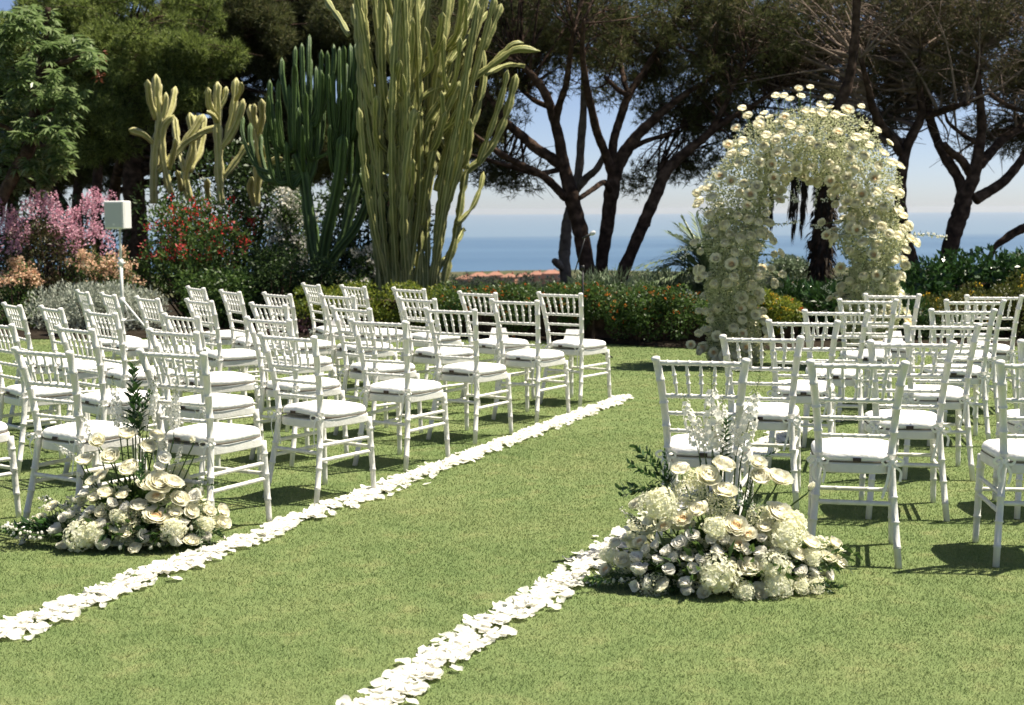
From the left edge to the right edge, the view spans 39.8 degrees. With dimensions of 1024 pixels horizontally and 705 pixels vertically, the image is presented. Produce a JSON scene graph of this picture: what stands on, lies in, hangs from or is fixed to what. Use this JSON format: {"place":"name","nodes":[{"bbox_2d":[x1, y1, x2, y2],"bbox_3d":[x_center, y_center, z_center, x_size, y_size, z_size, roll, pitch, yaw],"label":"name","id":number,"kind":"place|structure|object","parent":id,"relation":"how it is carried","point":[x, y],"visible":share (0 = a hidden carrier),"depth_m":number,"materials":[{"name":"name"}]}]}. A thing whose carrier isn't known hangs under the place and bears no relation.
{"place":"outdoors","nodes":[
{"label":"outdoors","id":0,"kind":"place"},
{"bbox_2d":[0,267,1009,297],"bbox_3d":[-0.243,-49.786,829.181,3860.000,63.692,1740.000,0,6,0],"label":"hillside","id":1,"kind":"structure","parent":0,"point":[510,271],"depth_m":1353.83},
{"bbox_2d":[0,0,110,285],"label":"pine tree","id":2,"kind":"object","parent":1,"relation":"on","point":[12,198],"visible":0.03,"depth_m":30.09,"materials":[{"name":"green plant"}]},
{"bbox_2d":[0,8,262,282],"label":"pine tree","id":3,"kind":"object","parent":1,"relation":"on","point":[114,181],"visible":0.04,"depth_m":29.32,"materials":[{"name":"green plant"}]},
{"bbox_2d":[113,0,388,292],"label":"pine tree","id":4,"kind":"object","parent":1,"relation":"on","point":[267,30],"visible":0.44,"depth_m":28.17,"materials":[{"name":"green plant"}]},
{"bbox_2d":[290,0,561,234],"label":"pine tree","id":5,"kind":"object","parent":1,"relation":"on","point":[484,123],"visible":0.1,"depth_m":28.50,"materials":[{"name":"green plant"}]},
{"bbox_2d":[542,268,559,283],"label":"coast house","id":6,"kind":"structure","parent":1,"relation":"on","point":[554,273],"depth_m":835.57,"materials":[{"name":"ceramic"}]},
{"bbox_2d":[439,271,927,294],"bbox_3d":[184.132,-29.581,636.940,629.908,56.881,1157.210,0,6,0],"label":"coastal woodland","id":7,"kind":"object","parent":1,"relation":"on","point":[533,284],"visible":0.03,"depth_m":716.75,"materials":[{"name":"green plant"}]},
{"bbox_2d":[765,254,809,277],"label":"grey bush","id":8,"kind":"object","parent":1,"relation":"on","point":[790,264],"visible":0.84,"depth_m":33.47,"materials":[{"name":"green plant"}]},
{"bbox_2d":[0,337,1023,704],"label":"lawn","id":9,"kind":"structure","parent":0,"point":[870,673],"depth_m":5.86,"materials":[{"name":"green plant"}]},
{"bbox_2d":[0,421,21,517],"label":"banquet chair","id":10,"kind":"object","parent":9,"relation":"on","point":[5,436],"visible":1,"depth_m":7.36,"materials":[{"name":"white paint"}]},
{"bbox_2d":[6,630,21,639],"bbox_3d":[-1.864,1.057,5.291,0.062,0.019,0.057,17,24,-3],"label":"rose petal","id":11,"kind":"object","parent":9,"relation":"on","point":[14,634],"visible":1,"depth_m":5.30,"materials":[{"name":"white plant"}]},
{"bbox_2d":[1,302,89,430],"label":"banquet chair","id":12,"kind":"object","parent":9,"relation":"on","point":[16,317],"visible":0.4,"depth_m":10.41,"materials":[{"name":"white paint"}]},
{"bbox_2d":[0,323,91,475],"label":"banquet chair","id":13,"kind":"object","parent":9,"relation":"on","point":[16,395],"visible":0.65,"depth_m":8.71,"materials":[{"name":"white paint"}]},
{"bbox_2d":[10,346,146,523],"bbox_3d":[-2.173,0.422,7.170,0.448,0.933,0.515,3,7,33],"label":"banquet chair","id":14,"kind":"object","parent":9,"relation":"on","point":[72,437],"visible":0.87,"depth_m":7.04,"materials":[{"name":"white paint"}]},
{"bbox_2d":[38,305,129,428],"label":"banquet chair","id":15,"kind":"object","parent":9,"relation":"on","point":[83,364],"visible":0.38,"depth_m":10.12,"materials":[{"name":"white paint"}]},
{"bbox_2d":[75,289,147,390],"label":"banquet chair","id":16,"kind":"object","parent":9,"relation":"on","point":[85,300],"visible":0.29,"depth_m":12.13,"materials":[{"name":"white paint"}]},
{"bbox_2d":[54,324,170,480],"bbox_3d":[-2.386,0.292,8.473,0.448,0.933,0.515,5,8,45],"label":"banquet chair","id":17,"kind":"object","parent":9,"relation":"on","point":[98,402],"visible":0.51,"depth_m":8.31,"materials":[{"name":"white paint"}]},
{"bbox_2d":[81,229,144,338],"bbox_3d":[-5.092,-0.885,18.106,0.890,1.387,0.932,-2,6,-20],"label":"speaker stand","id":18,"kind":"object","parent":9,"relation":"on","point":[123,303],"visible":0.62,"depth_m":18.07,"materials":[{"name":"white metal"}]},
{"bbox_2d":[104,201,131,228],"bbox_3d":[-4.998,-1.751,18.002,0.286,0.356,0.291,1,6,14],"label":"loudspeaker","id":19,"kind":"object","parent":18,"relation":"on","point":[117,214],"visible":1,"depth_m":17.87,"materials":[{"name":"white plastic"}]},
{"bbox_2d":[0,360,231,553],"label":"flower arrangement","id":20,"kind":"object","parent":9,"relation":"on","point":[146,516],"visible":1,"depth_m":6.72,"materials":[{"name":"beige plant"}]},
{"bbox_2d":[84,309,183,449],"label":"banquet chair","id":21,"kind":"object","parent":9,"relation":"on","point":[121,376],"visible":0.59,"depth_m":9.61,"materials":[{"name":"white paint"}]},
{"bbox_2d":[99,292,174,399],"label":"banquet chair","id":22,"kind":"object","parent":9,"relation":"on","point":[111,304],"visible":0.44,"depth_m":11.66,"materials":[{"name":"white paint"}]},
{"bbox_2d":[134,295,214,404],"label":"banquet chair","id":23,"kind":"object","parent":9,"relation":"on","point":[157,307],"visible":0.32,"depth_m":11.18,"materials":[{"name":"white paint"}]},
{"bbox_2d":[135,348,271,542],"bbox_3d":[-1.526,0.429,7.069,0.448,0.933,0.515,3,7,29],"label":"banquet chair","id":24,"kind":"object","parent":9,"relation":"on","point":[212,439],"visible":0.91,"depth_m":6.93,"materials":[{"name":"white paint"}]},
{"bbox_2d":[145,327,262,486],"bbox_3d":[-1.780,0.312,8.245,0.448,0.933,0.515,4,7,37],"label":"banquet chair","id":25,"kind":"object","parent":9,"relation":"on","point":[228,405],"visible":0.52,"depth_m":8.13,"materials":[{"name":"white paint"}]},
{"bbox_2d":[161,312,263,457],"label":"banquet chair","id":26,"kind":"object","parent":9,"relation":"on","point":[227,382],"visible":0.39,"depth_m":9.31,"materials":[{"name":"white paint"}]},
{"bbox_2d":[185,285,257,385],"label":"banquet chair","id":27,"kind":"object","parent":9,"relation":"on","point":[225,335],"visible":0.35,"depth_m":12.60,"materials":[{"name":"white paint"}]},
{"bbox_2d":[184,298,270,415],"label":"banquet chair","id":28,"kind":"object","parent":9,"relation":"on","point":[219,357],"visible":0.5,"depth_m":10.83,"materials":[{"name":"white paint"}]},
{"bbox_2d":[218,289,281,394],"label":"banquet chair","id":29,"kind":"object","parent":9,"relation":"on","point":[246,342],"visible":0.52,"depth_m":12.02,"materials":[{"name":"white paint"}]},
{"bbox_2d":[248,302,338,431],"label":"banquet chair","id":30,"kind":"object","parent":9,"relation":"on","point":[326,364],"visible":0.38,"depth_m":10.39,"materials":[{"name":"white paint"}]},
{"bbox_2d":[244,316,348,466],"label":"banquet chair","id":31,"kind":"object","parent":9,"relation":"on","point":[331,387],"visible":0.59,"depth_m":9.02,"materials":[{"name":"white paint"}]},
{"bbox_2d":[262,291,341,402],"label":"banquet chair","id":32,"kind":"object","parent":9,"relation":"on","point":[323,345],"visible":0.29,"depth_m":11.66,"materials":[{"name":"white paint"}]},
{"bbox_2d":[256,332,375,505],"bbox_3d":[-1.083,0.342,7.919,0.448,0.933,0.515,4,7,36],"label":"banquet chair","id":33,"kind":"object","parent":9,"relation":"on","point":[319,413],"visible":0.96,"depth_m":7.81,"materials":[{"name":"white paint"}]},
{"bbox_2d":[301,282,359,376],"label":"banquet chair","id":34,"kind":"object","parent":9,"relation":"on","point":[323,333],"visible":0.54,"depth_m":13.07,"materials":[{"name":"white paint"}]},
{"bbox_2d":[318,293,397,402],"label":"banquet chair","id":35,"kind":"object","parent":9,"relation":"on","point":[335,350],"visible":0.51,"depth_m":11.48,"materials":[{"name":"white paint"}]},
{"bbox_2d":[339,284,402,368],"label":"banquet chair","id":36,"kind":"object","parent":9,"relation":"on","point":[366,306],"visible":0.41,"depth_m":12.74,"materials":[{"name":"white paint"}]},
{"bbox_2d":[329,305,422,435],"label":"banquet chair","id":37,"kind":"object","parent":9,"relation":"on","point":[355,372],"visible":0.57,"depth_m":9.97,"materials":[{"name":"white paint"}]},
{"bbox_2d":[348,318,449,470],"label":"banquet chair","id":38,"kind":"object","parent":9,"relation":"on","point":[407,390],"visible":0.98,"depth_m":8.80,"materials":[{"name":"white paint"}]},
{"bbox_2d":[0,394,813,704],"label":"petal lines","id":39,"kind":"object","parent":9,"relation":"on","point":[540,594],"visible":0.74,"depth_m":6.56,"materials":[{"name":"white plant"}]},
{"bbox_2d":[391,287,463,378],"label":"banquet chair","id":40,"kind":"object","parent":9,"relation":"on","point":[447,339],"visible":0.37,"depth_m":12.31,"materials":[{"name":"white paint"}]},
{"bbox_2d":[396,296,480,416],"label":"banquet chair","id":41,"kind":"object","parent":9,"relation":"on","point":[425,355],"visible":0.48,"depth_m":10.99,"materials":[{"name":"white paint"}]},
{"bbox_2d":[423,307,512,443],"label":"banquet chair","id":42,"kind":"object","parent":9,"relation":"on","point":[476,372],"visible":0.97,"depth_m":9.79,"materials":[{"name":"white paint"}]},
{"bbox_2d":[457,290,534,401],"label":"banquet chair","id":43,"kind":"object","parent":9,"relation":"on","point":[489,346],"visible":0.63,"depth_m":11.71,"materials":[{"name":"white paint"}]},
{"bbox_2d":[0,295,1023,348],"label":"planting bed","id":44,"kind":"object","parent":9,"relation":"on","point":[40,333],"visible":0.05,"depth_m":17.63,"materials":[{"name":"soil"}]},
{"bbox_2d":[0,255,45,327],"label":"peach lantana","id":45,"kind":"object","parent":44,"relation":"on","point":[18,272],"visible":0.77,"depth_m":18.98,"materials":[{"name":"orange plant"}]},
{"bbox_2d":[0,4,107,216],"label":"drooping leaf tree","id":46,"kind":"object","parent":44,"relation":"on","point":[39,129],"visible":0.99,"depth_m":19.34,"materials":[{"name":"green plant"}]},
{"bbox_2d":[0,186,118,322],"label":"crepe myrtle","id":47,"kind":"object","parent":44,"relation":"on","point":[38,244],"visible":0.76,"depth_m":19.73,"materials":[{"name":"pink plant"}]},
{"bbox_2d":[0,193,130,301],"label":"tall hedge","id":48,"kind":"object","parent":44,"relation":"on","point":[62,202],"visible":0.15,"depth_m":23.34,"materials":[{"name":"green plant"}]},
{"bbox_2d":[24,278,170,331],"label":"silver shrub","id":49,"kind":"object","parent":44,"relation":"on","point":[72,308],"visible":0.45,"depth_m":18.54,"materials":[{"name":"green plant"}]},
{"bbox_2d":[60,245,146,322],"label":"peach lantana","id":50,"kind":"object","parent":44,"relation":"on","point":[105,268],"visible":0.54,"depth_m":19.14,"materials":[{"name":"orange plant"}]},
{"bbox_2d":[0,0,261,283],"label":"pine tree","id":51,"kind":"object","parent":44,"relation":"on","point":[170,48],"visible":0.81,"depth_m":23.62,"materials":[{"name":"green plant"}]},
{"bbox_2d":[128,74,213,203],"bbox_3d":[-5.096,-3.231,21.413,0.733,1.945,1.217,4,7,38],"label":"candelabra cactus","id":52,"kind":"object","parent":44,"relation":"on","point":[161,110],"visible":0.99,"depth_m":21.36,"materials":[{"name":"green plant"}]},
{"bbox_2d":[171,112,210,201],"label":"candelabra cactus","id":53,"kind":"object","parent":44,"relation":"on","point":[194,155],"visible":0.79,"depth_m":21.82,"materials":[{"name":"green plant"}]},
{"bbox_2d":[133,189,265,316],"bbox_3d":[-4.462,-1.345,20.273,1.955,1.980,2.022,0,6,0],"label":"red flowering bush","id":54,"kind":"object","parent":44,"relation":"on","point":[162,254],"visible":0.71,"depth_m":19.92,"materials":[{"name":"green plant"}]},
{"bbox_2d":[172,264,261,327],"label":"dark shrub","id":55,"kind":"object","parent":44,"relation":"on","point":[225,281],"visible":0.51,"depth_m":18.82,"materials":[{"name":"green plant"}]},
{"bbox_2d":[204,78,248,205],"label":"candelabra cactus","id":56,"kind":"object","parent":44,"relation":"on","point":[215,113],"visible":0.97,"depth_m":21.04,"materials":[{"name":"green plant"}]},
{"bbox_2d":[128,137,337,296],"bbox_3d":[-4.964,-2.383,25.413,3.831,3.071,1.838,0,6,0],"label":"tall hedge","id":57,"kind":"object","parent":44,"relation":"on","point":[239,183],"visible":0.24,"depth_m":25.12,"materials":[{"name":"green plant"}]},
{"bbox_2d":[246,99,281,206],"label":"candelabra cactus","id":58,"kind":"object","parent":44,"relation":"on","point":[254,183],"visible":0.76,"depth_m":22.01,"materials":[{"name":"green plant"}]},
{"bbox_2d":[245,239,308,325],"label":"dark shrub","id":59,"kind":"object","parent":44,"relation":"on","point":[271,274],"visible":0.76,"depth_m":19.08,"materials":[{"name":"green plant"}]},
{"bbox_2d":[262,186,321,285],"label":"white flowering bush","id":60,"kind":"object","parent":44,"relation":"on","point":[291,210],"visible":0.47,"depth_m":22.03,"materials":[{"name":"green plant"}]},
{"bbox_2d":[240,34,368,279],"bbox_3d":[-3.022,-2.567,20.673,2.016,4.221,1.125,0,6,0],"label":"candelabra cactus","id":61,"kind":"object","parent":44,"relation":"on","point":[307,138],"visible":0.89,"depth_m":20.54,"materials":[{"name":"green plant"}]},
{"bbox_2d":[281,255,355,323],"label":"dark shrub","id":62,"kind":"object","parent":44,"relation":"on","point":[323,277],"visible":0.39,"depth_m":19.10,"materials":[{"name":"green plant"}]},
{"bbox_2d":[254,316,422,334],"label":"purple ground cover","id":63,"kind":"object","parent":44,"relation":"on","point":[306,330],"visible":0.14,"depth_m":18.01,"materials":[{"name":"green plant"}]},
{"bbox_2d":[345,243,375,298],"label":"white flowering bush","id":64,"kind":"object","parent":44,"relation":"on","point":[363,269],"visible":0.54,"depth_m":21.25,"materials":[{"name":"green plant"}]},
{"bbox_2d":[289,279,458,332],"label":"lime hedge","id":65,"kind":"object","parent":44,"relation":"on","point":[383,308],"visible":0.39,"depth_m":18.05,"materials":[{"name":"green plant"}]},
{"bbox_2d":[313,165,434,298],"bbox_3d":[-2.347,-1.973,23.929,2.224,2.530,1.384,0,6,0],"label":"tall hedge","id":66,"kind":"object","parent":44,"relation":"on","point":[344,258],"visible":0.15,"depth_m":23.71,"materials":[{"name":"green plant"}]},
{"bbox_2d":[324,0,539,299],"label":"candelabra cactus","id":67,"kind":"object","parent":44,"relation":"on","point":[405,160],"visible":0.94,"depth_m":19.68,"materials":[{"name":"green plant"}]},
{"bbox_2d":[429,0,656,291],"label":"pine tree","id":68,"kind":"object","parent":44,"relation":"on","point":[567,192],"visible":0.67,"depth_m":21.83,"materials":[{"name":"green plant"}]},
{"bbox_2d":[425,278,724,342],"bbox_3d":[0.830,-0.522,17.312,3.879,0.803,1.251,2,6,23],"label":"lantana hedge","id":69,"kind":"object","parent":44,"relation":"on","point":[647,316],"visible":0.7,"depth_m":16.93,"materials":[{"name":"green plant"}]},
{"bbox_2d":[452,0,702,285],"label":"pine tree","id":70,"kind":"object","parent":44,"relation":"on","point":[562,264],"visible":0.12,"depth_m":23.76,"materials":[{"name":"green plant"}]},
{"bbox_2d":[564,263,738,322],"bbox_3d":[1.843,-0.675,18.272,2.563,1.010,1.187,1,6,15],"label":"oleander hedge","id":71,"kind":"object","parent":44,"relation":"on","point":[697,287],"visible":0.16,"depth_m":18.17,"materials":[{"name":"green plant"}]},
{"bbox_2d":[522,0,797,279],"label":"pine tree","id":72,"kind":"object","parent":44,"relation":"on","point":[648,59],"visible":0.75,"depth_m":22.31,"materials":[{"name":"green plant"}]},
{"bbox_2d":[628,208,777,301],"bbox_3d":[2.377,-1.004,17.721,1.982,1.647,1.156,-1,6,-8],"label":"palm","id":73,"kind":"object","parent":44,"relation":"on","point":[693,260],"visible":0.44,"depth_m":17.53,"materials":[{"name":"green plant"}]},
{"bbox_2d":[615,0,875,290],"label":"pine tree","id":74,"kind":"object","parent":44,"relation":"on","point":[667,167],"visible":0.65,"depth_m":21.77,"materials":[{"name":"green plant"}]},
{"bbox_2d":[724,287,804,338],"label":"lantana hedge","id":75,"kind":"object","parent":44,"relation":"on","point":[783,309],"visible":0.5,"depth_m":16.38,"materials":[{"name":"yellow plant"}]},
{"bbox_2d":[757,0,860,288],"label":"shaggy palm","id":76,"kind":"object","parent":44,"relation":"on","point":[821,252],"visible":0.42,"depth_m":19.33,"materials":[{"name":"brown plant"}]},
{"bbox_2d":[678,0,1023,278],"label":"pine tree","id":77,"kind":"object","parent":44,"relation":"on","point":[865,88],"visible":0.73,"depth_m":21.24,"materials":[{"name":"green plant"}]},
{"bbox_2d":[767,272,939,339],"bbox_3d":[4.068,-0.505,17.065,2.198,0.975,1.325,0,6,0],"label":"oleander hedge","id":78,"kind":"object","parent":44,"relation":"on","point":[813,298],"visible":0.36,"depth_m":16.88,"materials":[{"name":"green plant"}]},
{"bbox_2d":[860,0,1023,262],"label":"pine tree","id":79,"kind":"object","parent":44,"relation":"on","point":[988,31],"visible":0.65,"depth_m":21.30,"materials":[{"name":"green plant"}]},
{"bbox_2d":[895,267,1023,340],"bbox_3d":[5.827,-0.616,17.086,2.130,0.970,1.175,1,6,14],"label":"clipped hedge","id":80,"kind":"object","parent":44,"relation":"on","point":[1017,290],"visible":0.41,"depth_m":16.84,"materials":[{"name":"green plant"}]},
{"bbox_2d":[899,243,1023,307],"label":"laurel hedge","id":81,"kind":"object","parent":44,"relation":"on","point":[947,274],"visible":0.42,"depth_m":18.19,"materials":[{"name":"green plant"}]},
{"bbox_2d":[988,83,1023,261],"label":"pine tree","id":82,"kind":"object","parent":44,"relation":"on","point":[1008,236],"visible":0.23,"depth_m":21.89,"materials":[{"name":"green plant"}]},
{"bbox_2d":[489,298,569,422],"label":"banquet chair","id":83,"kind":"object","parent":9,"relation":"on","point":[537,358],"visible":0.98,"depth_m":10.72,"materials":[{"name":"white paint"}]},
{"bbox_2d":[536,291,610,406],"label":"banquet chair","id":84,"kind":"object","parent":9,"relation":"on","point":[581,347],"visible":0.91,"depth_m":11.57,"materials":[{"name":"white paint"}]},
{"bbox_2d":[564,329,578,339],"bbox_3d":[0.509,-0.147,11.711,0.150,0.090,0.094,1,6,15],"label":"folded card","id":85,"kind":"object","parent":84,"relation":"on","point":[573,331],"visible":0.43,"depth_m":11.69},
{"bbox_2d":[573,238,612,357],"bbox_3d":[0.804,-0.593,15.160,0.531,1.310,0.555,-1,6,-10],"label":"microphone stand","id":86,"kind":"object","parent":9,"relation":"on","point":[582,267],"visible":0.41,"depth_m":15.09,"materials":[{"name":"black metal"}]},
{"bbox_2d":[651,356,753,554],"bbox_3d":[0.912,0.460,6.642,0.448,0.933,0.515,1,6,15],"label":"banquet chair","id":87,"kind":"object","parent":9,"relation":"on","point":[678,447],"visible":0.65,"depth_m":6.45,"materials":[{"name":"white paint"}]},
{"bbox_2d":[569,368,862,600],"bbox_3d":[0.842,0.563,6.034,1.284,0.991,0.714,0,6,0],"label":"flower arrangement","id":88,"kind":"object","parent":9,"relation":"on","point":[732,550],"visible":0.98,"depth_m":5.92,"materials":[{"name":"beige plant"}]},
{"bbox_2d":[719,334,804,508],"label":"banquet chair","id":89,"kind":"object","parent":9,"relation":"on","point":[776,416],"visible":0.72,"depth_m":7.55,"materials":[{"name":"white paint"}]},
{"bbox_2d":[765,319,840,472],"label":"banquet chair","id":90,"kind":"object","parent":9,"relation":"on","point":[803,393],"visible":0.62,"depth_m":8.58,"materials":[{"name":"white paint"}]},
{"bbox_2d":[678,84,946,364],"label":"flower arch","id":91,"kind":"structure","parent":9,"relation":"on","point":[885,258],"depth_m":14.20,"materials":[{"name":"white plant"}]},
{"bbox_2d":[801,309,870,446],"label":"banquet chair","id":92,"kind":"object","parent":9,"relation":"on","point":[849,374],"visible":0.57,"depth_m":9.41,"materials":[{"name":"white paint"}]},
{"bbox_2d":[806,359,909,568],"bbox_3d":[1.570,0.472,6.495,0.448,0.933,0.515,1,6,12],"label":"banquet chair","id":93,"kind":"object","parent":9,"relation":"on","point":[851,453],"visible":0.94,"depth_m":6.32,"materials":[{"name":"white paint"}]},
{"bbox_2d":[836,298,898,421],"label":"banquet chair","id":94,"kind":"object","parent":9,"relation":"on","point":[848,355],"visible":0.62,"depth_m":10.52,"materials":[{"name":"white paint"}]},
{"bbox_2d":[863,293,921,409],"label":"banquet chair","id":95,"kind":"object","parent":9,"relation":"on","point":[866,296],"visible":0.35,"depth_m":11.14,"materials":[{"name":"white paint"}]},
{"bbox_2d":[883,331,903,342],"bbox_3d":[3.071,-0.129,11.400,0.150,0.090,0.094,0,6,4],"label":"folded card","id":96,"kind":"object","parent":95,"relation":"on","point":[897,333],"visible":0.68,"depth_m":11.37,"materials":[{"name":"white paper"}]},
{"bbox_2d":[859,339,957,521],"bbox_3d":[2.058,0.376,7.423,0.448,0.933,0.515,1,6,9],"label":"banquet chair","id":97,"kind":"object","parent":9,"relation":"on","point":[920,425],"visible":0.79,"depth_m":7.24,"materials":[{"name":"white paint"}]},
{"bbox_2d":[896,322,981,480],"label":"banquet chair","id":98,"kind":"object","parent":9,"relation":"on","point":[958,400],"visible":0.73,"depth_m":8.30,"materials":[{"name":"white paint"}]},
{"bbox_2d":[919,308,997,445],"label":"banquet chair","id":99,"kind":"object","parent":9,"relation":"on","point":[979,376],"visible":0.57,"depth_m":9.46,"materials":[{"name":"white paint"}]},
{"bbox_2d":[934,299,1006,422],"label":"banquet chair","id":100,"kind":"object","parent":9,"relation":"on","point":[991,365],"visible":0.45,"depth_m":10.40,"materials":[{"name":"white paint"}]},
{"bbox_2d":[959,294,1023,413],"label":"banquet chair","id":101,"kind":"object","parent":9,"relation":"on","point":[1005,353],"visible":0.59,"depth_m":10.92,"materials":[{"name":"white paint"}]},
{"bbox_2d":[972,359,1023,567],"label":"banquet chair","id":102,"kind":"object","parent":9,"relation":"on","point":[1003,455],"visible":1,"depth_m":6.30,"materials":[{"name":"white paint"}]},
{"bbox_2d":[992,339,1023,518],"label":"banquet chair","id":103,"kind":"object","parent":9,"relation":"on","point":[1015,427],"visible":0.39,"depth_m":7.26,"materials":[{"name":"white paint"}]},
{"bbox_2d":[0,212,1023,273],"bbox_3d":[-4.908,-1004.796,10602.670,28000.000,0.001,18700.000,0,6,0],"label":"sea","id":104,"kind":"structure","parent":0,"point":[507,242],"depth_m":3060.80,"materials":[{"name":"liquid"}]},
{"bbox_2d":[0,0,1023,216],"label":"sky","id":105,"kind":"structure","parent":0,"point":[932,189],"materials":[{"name":"blue"}]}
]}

